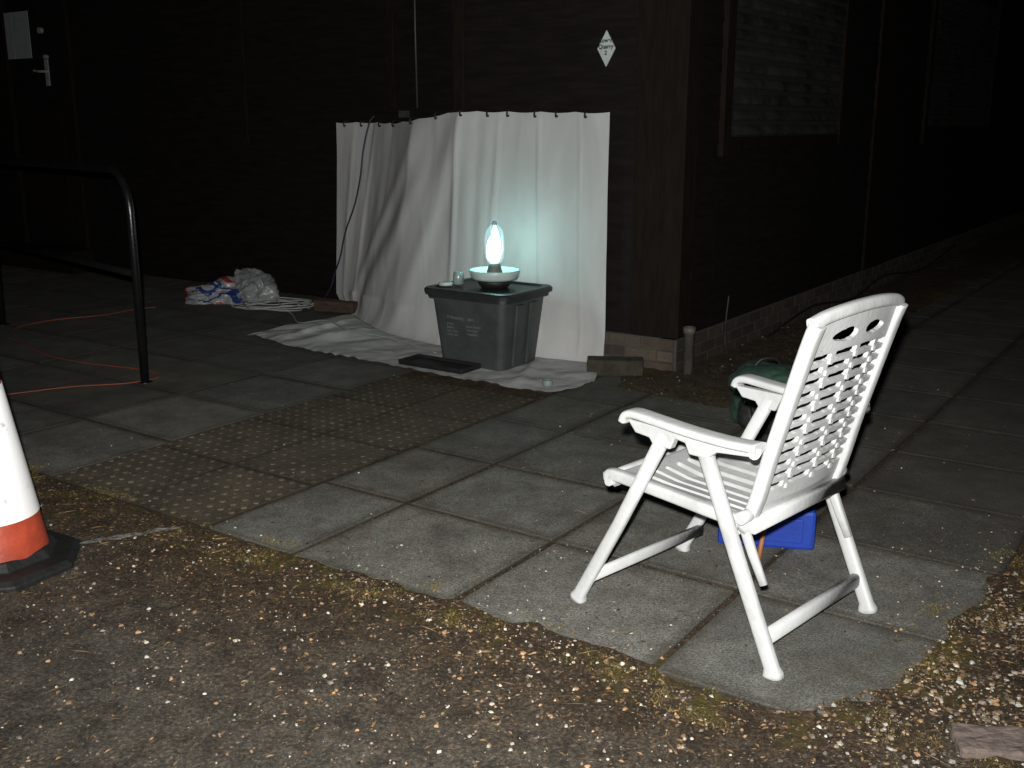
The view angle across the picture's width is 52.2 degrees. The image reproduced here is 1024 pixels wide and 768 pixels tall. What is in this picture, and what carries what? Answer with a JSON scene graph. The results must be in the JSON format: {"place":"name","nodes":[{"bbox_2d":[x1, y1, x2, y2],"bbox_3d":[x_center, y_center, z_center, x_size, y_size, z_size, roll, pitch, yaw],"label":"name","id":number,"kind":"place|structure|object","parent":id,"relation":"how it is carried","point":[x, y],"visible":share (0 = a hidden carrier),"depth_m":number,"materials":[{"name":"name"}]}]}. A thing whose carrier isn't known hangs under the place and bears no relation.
{"place":"outdoors","nodes":[
{"label":"outdoors","id":0,"kind":"place"},
{"bbox_2d":[0,257,1023,715],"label":"paving","id":1,"kind":"structure","parent":0,"point":[974,431],"depth_m":4.48,"materials":[{"name":"concrete"}]},
{"bbox_2d":[0,157,152,383],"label":"tubular railing","id":2,"kind":"object","parent":1,"relation":"on","point":[133,272],"visible":0.94,"depth_m":6.13,"materials":[{"name":"metal"}]},
{"bbox_2d":[6,307,160,394],"bbox_3d":[-3.125,-0.266,7.174,1.323,0.006,2.779,-5,15,-18],"label":"orange extension cable","id":3,"kind":"object","parent":1,"relation":"on","point":[79,361],"visible":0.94,"depth_m":6.57,"materials":[{"name":"orange plastic"}]},
{"bbox_2d":[184,268,278,304],"bbox_3d":[-2.426,-0.862,9.043,0.840,0.278,0.500,0,14,0],"label":"plastic carrier bag","id":4,"kind":"object","parent":1,"relation":"on","point":[239,286],"visible":0.93,"depth_m":8.93,"materials":[{"name":"white plastic"}]},
{"bbox_2d":[231,297,435,352],"bbox_3d":[-1.218,-0.477,7.905,2.653,0.073,0.626,14,19,43],"label":"white cable coil","id":5,"kind":"object","parent":1,"relation":"on","point":[277,308],"visible":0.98,"depth_m":8.45,"materials":[{"name":"white plastic"}]},
{"bbox_2d":[313,298,357,313],"bbox_3d":[-1.421,-0.628,8.427,0.368,0.096,0.108,6,15,22],"label":"timber offcut","id":6,"kind":"object","parent":1,"relation":"on","point":[332,305],"visible":0.97,"depth_m":8.38,"materials":[{"name":"brown wood"}]},
{"bbox_2d":[248,109,609,391],"bbox_3d":[-0.773,-1.038,7.050,1.344,1.587,3.398,-12,18,-39],"label":"white moth sheet","id":7,"kind":"object","parent":1,"relation":"on","point":[437,196],"visible":0.83,"depth_m":6.95,"materials":[{"name":"fabric"}]},
{"bbox_2d":[398,354,480,373],"bbox_3d":[-0.453,-0.126,6.507,0.500,0.032,0.200,9,17,34],"label":"black tray","id":8,"kind":"object","parent":7,"relation":"on","point":[440,364],"visible":1,"depth_m":6.50,"materials":[{"name":"plastic"}]},
{"bbox_2d":[424,278,552,370],"bbox_3d":[-0.147,-0.383,6.626,0.658,0.484,0.558,9,17,34],"label":"recycling tub","id":9,"kind":"object","parent":7,"relation":"on","point":[494,329],"visible":0.99,"depth_m":6.44,"materials":[{"name":"grey plastic"}]},
{"bbox_2d":[439,271,463,285],"bbox_3d":[-0.384,-0.668,6.604,0.167,0.081,0.089,-7,16,-26],"label":"specimen jar","id":10,"kind":"object","parent":9,"relation":"on","point":[458,277],"visible":1,"depth_m":6.60,"materials":[{"name":"clear glass"}]},
{"bbox_2d":[469,220,519,288],"bbox_3d":[-0.109,-0.812,6.505,0.320,0.419,0.320,0,14,0],"label":"moth trap lamp","id":11,"kind":"object","parent":9,"relation":"on","point":[494,275],"visible":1,"depth_m":6.47,"materials":[{"name":"white glass"}]},
{"bbox_2d":[542,379,552,386],"bbox_3d":[0.204,-0.008,6.030,0.060,0.036,0.060,0,14,0],"label":"specimen pot","id":12,"kind":"object","parent":7,"relation":"on","point":[547,382],"visible":1,"depth_m":6.01,"materials":[{"name":"plastic"}]},
{"bbox_2d":[569,293,907,680],"bbox_3d":[0.679,0.208,3.181,0.801,1.043,0.655,13,19,43],"label":"white garden chair","id":13,"kind":"object","parent":1,"relation":"on","point":[743,486],"visible":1,"depth_m":2.98,"materials":[{"name":"plastic"}]},
{"bbox_2d":[728,356,794,433],"bbox_3d":[1.247,0.058,5.159,0.359,0.400,0.357,0,14,0],"label":"green rucksack","id":14,"kind":"object","parent":1,"relation":"on","point":[742,410],"visible":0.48,"depth_m":5.07,"materials":[{"name":"fabric"}]},
{"bbox_2d":[757,529,765,560],"bbox_3d":[0.877,0.540,3.663,0.017,0.153,0.073,9,16,32],"label":"wooden stick","id":15,"kind":"object","parent":1,"relation":"on","point":[761,541],"visible":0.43,"depth_m":3.66,"materials":[{"name":"brown wood"}]},
{"bbox_2d":[718,505,816,549],"bbox_3d":[0.924,0.487,3.797,0.340,0.185,0.136,3,14,11],"label":"blue plastic storage box","id":16,"kind":"object","parent":1,"relation":"on","point":[797,531],"visible":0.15,"depth_m":3.72,"materials":[{"name":"plastic"}]},
{"bbox_2d":[0,225,1023,767],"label":"ground","id":17,"kind":"structure","parent":0,"point":[116,645],"depth_m":2.90,"materials":[{"name":"soil"}]},
{"bbox_2d":[0,380,80,592],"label":"traffic cone","id":18,"kind":"object","parent":17,"relation":"on","point":[33,549],"visible":0.99,"depth_m":3.51,"materials":[{"name":"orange plastic"}]},
{"bbox_2d":[79,526,184,543],"bbox_3d":[-1.400,0.554,3.837,0.402,0.001,0.050,-8,16,-28],"label":"cement smear","id":19,"kind":"object","parent":17,"relation":"on","point":[116,537],"visible":1,"depth_m":3.83},
{"bbox_2d":[53,376,535,526],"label":"tactile paving","id":20,"kind":"structure","parent":17,"relation":"on","point":[354,425],"depth_m":4.90,"materials":[{"name":"concrete"}]},
{"bbox_2d":[0,0,1023,374],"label":"timber clubhouse","id":21,"kind":"structure","parent":17,"relation":"on","point":[774,166],"depth_m":8.81,"materials":[{"name":"paint"}]},
{"bbox_2d":[0,0,95,273],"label":"door","id":22,"kind":"structure","parent":21,"relation":"in","point":[43,119],"depth_m":10.88,"materials":[{"name":"black wood"}]},
{"bbox_2d":[324,116,374,298],"bbox_3d":[-1.339,-1.373,8.401,0.681,1.518,0.058,11,17,36],"label":"hanging power cable","id":23,"kind":"object","parent":21,"relation":"hanging from","point":[353,206],"visible":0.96,"depth_m":8.29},
{"bbox_2d":[597,30,615,66],"bbox_3d":[0.566,-2.013,6.269,0.122,0.207,0.014,9,17,34],"label":"diamond sign","id":24,"kind":"object","parent":21,"relation":"attached to","point":[606,48],"visible":1,"depth_m":6.26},
{"bbox_2d":[731,0,847,135],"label":"louvred window","id":25,"kind":"structure","parent":21,"relation":"in","point":[742,34],"depth_m":7.26,"materials":[{"name":"paint"}]},
{"bbox_2d":[927,0,999,125],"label":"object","id":26,"kind":"structure","parent":21,"relation":"in","point":[937,72],"depth_m":11.42,"materials":[{"name":"paint"}]},
{"bbox_2d":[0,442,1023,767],"bbox_3d":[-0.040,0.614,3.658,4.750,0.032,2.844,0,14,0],"label":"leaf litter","id":27,"kind":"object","parent":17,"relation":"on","point":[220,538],"visible":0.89,"depth_m":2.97,"materials":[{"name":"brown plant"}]},
{"bbox_2d":[0,310,1023,767],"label":"gravel chippings","id":28,"kind":"object","parent":17,"relation":"on","point":[934,702],"visible":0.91,"depth_m":2.85,"materials":[{"name":"gravel"}]},
{"bbox_2d":[28,463,1023,767],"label":"moss","id":29,"kind":"object","parent":17,"relation":"on","point":[30,467],"visible":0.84,"depth_m":3.15,"materials":[{"name":"green plant"}]},
{"bbox_2d":[587,356,643,375],"bbox_3d":[0.630,-0.110,6.383,0.346,0.106,0.136,1,14,6],"label":"mossy timber block","id":30,"kind":"object","parent":17,"relation":"on","point":[614,366],"depth_m":6.32,"materials":[{"name":"wood"}]},
{"bbox_2d":[950,722,1023,760],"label":"loose brick","id":31,"kind":"object","parent":17,"relation":"on","point":[975,741],"visible":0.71,"depth_m":2.54,"materials":[{"name":"brown brick"}]}
]}

